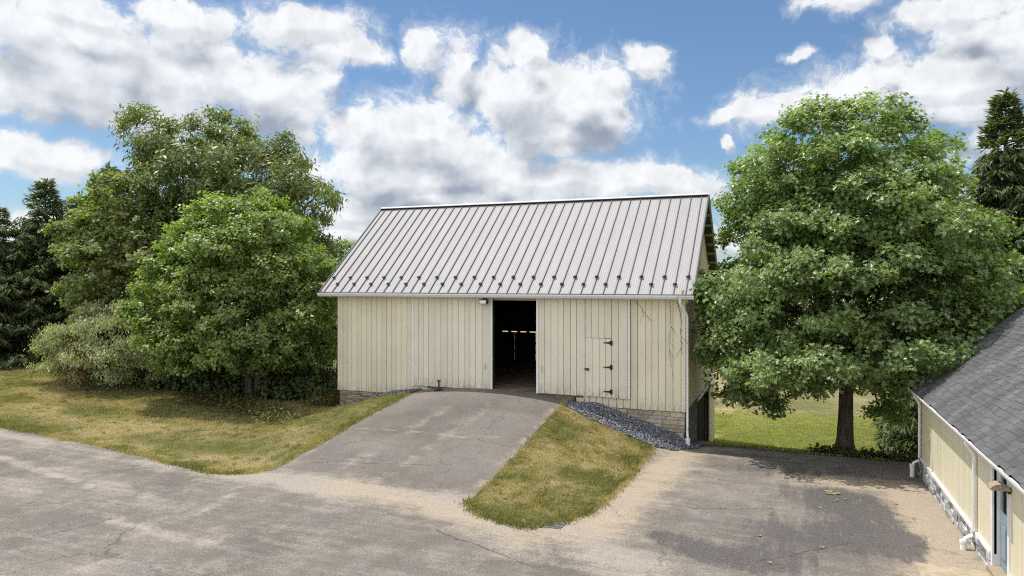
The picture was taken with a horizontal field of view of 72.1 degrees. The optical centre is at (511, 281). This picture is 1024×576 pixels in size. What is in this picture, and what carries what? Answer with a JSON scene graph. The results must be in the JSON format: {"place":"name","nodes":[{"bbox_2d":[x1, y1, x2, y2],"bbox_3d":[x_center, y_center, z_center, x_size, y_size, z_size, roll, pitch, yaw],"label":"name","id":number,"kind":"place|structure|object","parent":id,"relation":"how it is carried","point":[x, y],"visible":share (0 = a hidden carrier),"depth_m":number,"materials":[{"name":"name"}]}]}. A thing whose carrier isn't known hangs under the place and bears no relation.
{"place":"outdoors","nodes":[
{"label":"outdoors","id":0,"kind":"place"},
{"bbox_2d":[0,361,398,471],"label":"lawn grass","id":1,"kind":"structure","parent":0,"point":[324,409],"depth_m":27.17,"materials":[{"name":"green plant"}]},
{"bbox_2d":[434,380,443,390],"bbox_3d":[-2.793,3.973,26.865,0.378,0.390,0.378,0,0,21],"label":"door stop","id":2,"kind":"object","parent":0,"point":[438,388],"depth_m":26.82,"materials":[{"name":"black metal"}]},
{"bbox_2d":[0,282,918,527],"bbox_3d":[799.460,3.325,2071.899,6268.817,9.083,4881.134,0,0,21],"label":"ground","id":3,"kind":"structure","parent":0,"point":[828,406],"depth_m":25.64,"materials":[{"name":"green plant"}]},
{"bbox_2d":[2,328,43,354],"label":"bush","id":4,"kind":"object","parent":3,"relation":"on","point":[23,344],"visible":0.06,"depth_m":39.11,"materials":[{"name":"green plant"}]},
{"bbox_2d":[0,207,66,370],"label":"spruce tree","id":5,"kind":"object","parent":3,"relation":"on","point":[14,279],"visible":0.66,"depth_m":38.72,"materials":[{"name":"green plant"}]},
{"bbox_2d":[0,177,90,367],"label":"spruce tree","id":6,"kind":"object","parent":3,"relation":"on","point":[31,237],"visible":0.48,"depth_m":39.84,"materials":[{"name":"green plant"}]},
{"bbox_2d":[40,190,88,321],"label":"spruce tree","id":7,"kind":"object","parent":3,"relation":"on","point":[76,204],"visible":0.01,"depth_m":43.09,"materials":[{"name":"plant"}]},
{"bbox_2d":[46,341,110,391],"bbox_3d":[-19.748,4.009,32.517,3.233,2.611,2.310,0,0,21],"label":"dead shrub","id":8,"kind":"object","parent":3,"relation":"on","point":[80,375],"visible":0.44,"depth_m":32.06,"materials":[{"name":"grey plant"}]},
{"bbox_2d":[21,160,136,359],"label":"spruce tree","id":9,"kind":"object","parent":3,"relation":"on","point":[107,167],"visible":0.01,"depth_m":41.29,"materials":[{"name":"plant"}]},
{"bbox_2d":[18,295,193,388],"bbox_3d":[-18.964,2.960,33.694,8.191,4.628,6.076,0,0,21],"label":"weeping shrub","id":10,"kind":"object","parent":3,"relation":"on","point":[56,336],"visible":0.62,"depth_m":31.94,"materials":[{"name":"green plant"}]},
{"bbox_2d":[37,165,212,351],"bbox_3d":[-19.469,-0.415,36.113,8.466,11.046,7.755,0,0,21],"label":"broadleaf tree","id":11,"kind":"object","parent":3,"relation":"on","point":[88,283],"visible":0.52,"depth_m":34.34,"materials":[{"name":"green plant"}]},
{"bbox_2d":[125,329,214,392],"bbox_3d":[-16.247,3.748,33.995,5.042,3.167,4.274,0,0,21],"label":"bush","id":12,"kind":"object","parent":3,"relation":"on","point":[168,384],"visible":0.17,"depth_m":32.46,"materials":[{"name":"green plant"}]},
{"bbox_2d":[0,390,412,475],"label":"edge grass","id":13,"kind":"structure","parent":3,"relation":"on","point":[314,443],"depth_m":22.71,"materials":[{"name":"green plant"}]},
{"bbox_2d":[172,361,274,396],"bbox_3d":[-12.914,4.211,32.278,4.862,2.534,3.590,0,0,-19],"label":"bush","id":14,"kind":"object","parent":3,"relation":"on","point":[203,380],"visible":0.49,"depth_m":31.06,"materials":[{"name":"green plant"}]},
{"bbox_2d":[114,186,340,399],"bbox_3d":[-12.026,0.571,30.995,9.592,9.804,8.150,0,0,21],"label":"maple tree","id":15,"kind":"object","parent":3,"relation":"on","point":[211,339],"visible":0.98,"depth_m":29.14,"materials":[{"name":"green plant"}]},
{"bbox_2d":[108,101,349,317],"bbox_3d":[-14.455,-2.083,37.552,12.713,14.796,11.198,0,0,21],"label":"tall tree","id":16,"kind":"object","parent":3,"relation":"on","point":[223,165],"visible":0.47,"depth_m":35.69,"materials":[{"name":"green plant"}]},
{"bbox_2d":[159,386,313,424],"bbox_3d":[-11.489,5.129,29.234,9.346,1.154,3.022,0,0,42],"label":"ground cover","id":17,"kind":"object","parent":3,"relation":"on","point":[256,408],"visible":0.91,"depth_m":28.40,"materials":[{"name":"green plant"}]},
{"bbox_2d":[243,357,339,403],"bbox_3d":[-9.682,4.354,31.725,4.440,2.511,4.410,0,0,36],"label":"bush","id":18,"kind":"object","parent":3,"relation":"on","point":[285,386],"visible":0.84,"depth_m":30.97,"materials":[{"name":"green plant"}]},
{"bbox_2d":[247,284,337,369],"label":"bush","id":19,"kind":"object","parent":3,"relation":"on","point":[320,341],"visible":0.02,"depth_m":40.10,"materials":[{"name":"green plant"}]},
{"bbox_2d":[297,386,339,406],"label":"ground cover","id":20,"kind":"object","parent":3,"relation":"on","point":[332,400],"visible":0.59,"depth_m":29.80,"materials":[{"name":"green plant"}]},
{"bbox_2d":[299,237,356,371],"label":"broadleaf tree","id":21,"kind":"object","parent":3,"relation":"on","point":[346,244],"visible":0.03,"depth_m":41.51,"materials":[{"name":"green plant"}]},
{"bbox_2d":[336,388,420,406],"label":"gravel","id":22,"kind":"structure","parent":3,"relation":"on","point":[393,392],"depth_m":27.61,"materials":[{"name":"grey gravel"}]},
{"bbox_2d":[317,193,718,445],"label":"barn","id":23,"kind":"structure","parent":3,"relation":"on","point":[428,296],"depth_m":27.23,"materials":[{"name":"beige metal"}]},
{"bbox_2d":[412,297,492,388],"bbox_3d":[-2.337,2.355,27.069,3.420,3.510,0.128,0,0,21],"label":"sliding door","id":24,"kind":"structure","parent":23,"relation":"in","point":[452,338],"depth_m":27.05,"materials":[{"name":"beige paint"}]},
{"bbox_2d":[536,298,629,398],"bbox_3d":[2.497,2.362,25.168,3.450,3.524,0.128,0,0,21],"label":"sliding door","id":25,"kind":"structure","parent":23,"relation":"in","point":[583,345],"depth_m":25.15,"materials":[{"name":"beige paint"}]},
{"bbox_2d":[697,394,704,440],"bbox_3d":[7.740,6.375,28.977,0.020,3.250,3.600,0,0,21],"label":"lower doorway","id":26,"kind":"structure","parent":23,"relation":"in","point":[701,404],"depth_m":29.37,"materials":[{"name":"brown wood"}]},
{"bbox_2d":[708,381,714,441],"bbox_3d":[8.957,6.115,31.582,0.040,2.970,2.338,0,0,21],"label":"side door","id":27,"kind":"structure","parent":23,"relation":"in","point":[711,402],"depth_m":31.31,"materials":[{"name":"wood"}]},
{"bbox_2d":[565,399,704,450],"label":"gravel","id":28,"kind":"structure","parent":3,"relation":"on","point":[673,441],"depth_m":24.01,"materials":[{"name":"grey gravel"}]},
{"bbox_2d":[677,86,1023,450],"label":"oak tree","id":29,"kind":"object","parent":3,"relation":"on","point":[911,329],"visible":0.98,"depth_m":21.75,"materials":[{"name":"green plant"}]},
{"bbox_2d":[802,442,917,462],"bbox_3d":[12.258,5.855,23.345,4.940,0.929,1.785,0,0,21],"label":"ground cover","id":30,"kind":"object","parent":3,"relation":"on","point":[855,453],"visible":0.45,"depth_m":23.30,"materials":[{"name":"green plant"}]},
{"bbox_2d":[871,221,975,454],"bbox_3d":[19.586,2.382,31.010,6.994,11.255,7.252,0,0,21],"label":"bush","id":31,"kind":"object","parent":3,"relation":"on","point":[892,445],"visible":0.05,"depth_m":30.91,"materials":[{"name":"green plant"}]},
{"bbox_2d":[900,87,1023,451],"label":"spruce tree","id":32,"kind":"object","parent":3,"relation":"on","point":[994,166],"visible":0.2,"depth_m":28.58,"materials":[{"name":"green plant"}]},
{"bbox_2d":[907,306,1023,575],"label":"shed","id":33,"kind":"structure","parent":3,"relation":"on","point":[970,460],"depth_m":15.20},
{"bbox_2d":[1001,475,1006,573],"bbox_3d":[8.888,4.260,12.596,0.065,2.040,0.940,0,0,21],"label":"door","id":34,"kind":"structure","parent":33,"relation":"in","point":[1003,494],"depth_m":12.79,"materials":[{"name":"blue paint"}]},
{"bbox_2d":[0,388,986,575],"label":"driveway","id":35,"kind":"structure","parent":0,"point":[378,493],"depth_m":16.64,"materials":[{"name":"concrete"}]},
{"bbox_2d":[539,520,565,528],"bbox_3d":[0.927,5.531,15.886,0.500,0.120,0.450,0,0,21],"label":"drain grate","id":36,"kind":"object","parent":35,"relation":"on","point":[557,526],"visible":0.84,"depth_m":15.76,"materials":[{"name":"grey metal"}]},
{"bbox_2d":[454,439,658,530],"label":"bank edge grass","id":37,"kind":"structure","parent":35,"relation":"on","point":[575,515],"depth_m":17.22,"materials":[{"name":"green plant"}]},
{"bbox_2d":[825,490,840,494],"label":"fallen leaf","id":38,"kind":"object","parent":35,"relation":"on","point":[834,493],"visible":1,"depth_m":18.63,"materials":[{"name":"plant"}]},
{"bbox_2d":[0,0,1023,262],"label":"sky","id":39,"kind":"structure","parent":0,"point":[396,103],"materials":[{"name":"blue"}]},
{"bbox_2d":[231,317,831,379],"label":"field","id":40,"kind":"structure","parent":0,"point":[535,332],"depth_m":92.31,"materials":[{"name":"green plant"}]},
{"bbox_2d":[470,399,648,528],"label":"bank grass","id":41,"kind":"structure","parent":0,"point":[622,462],"depth_m":19.84,"materials":[{"name":"green plant"}]},
{"bbox_2d":[699,409,917,462],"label":"back lawn grass","id":42,"kind":"structure","parent":0,"point":[748,443],"depth_m":35.47,"materials":[{"name":"green plant"}]},
{"bbox_2d":[914,562,990,575],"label":"pavement","id":43,"kind":"structure","parent":0,"point":[929,570],"depth_m":13.06,"materials":[{"name":"concrete"}]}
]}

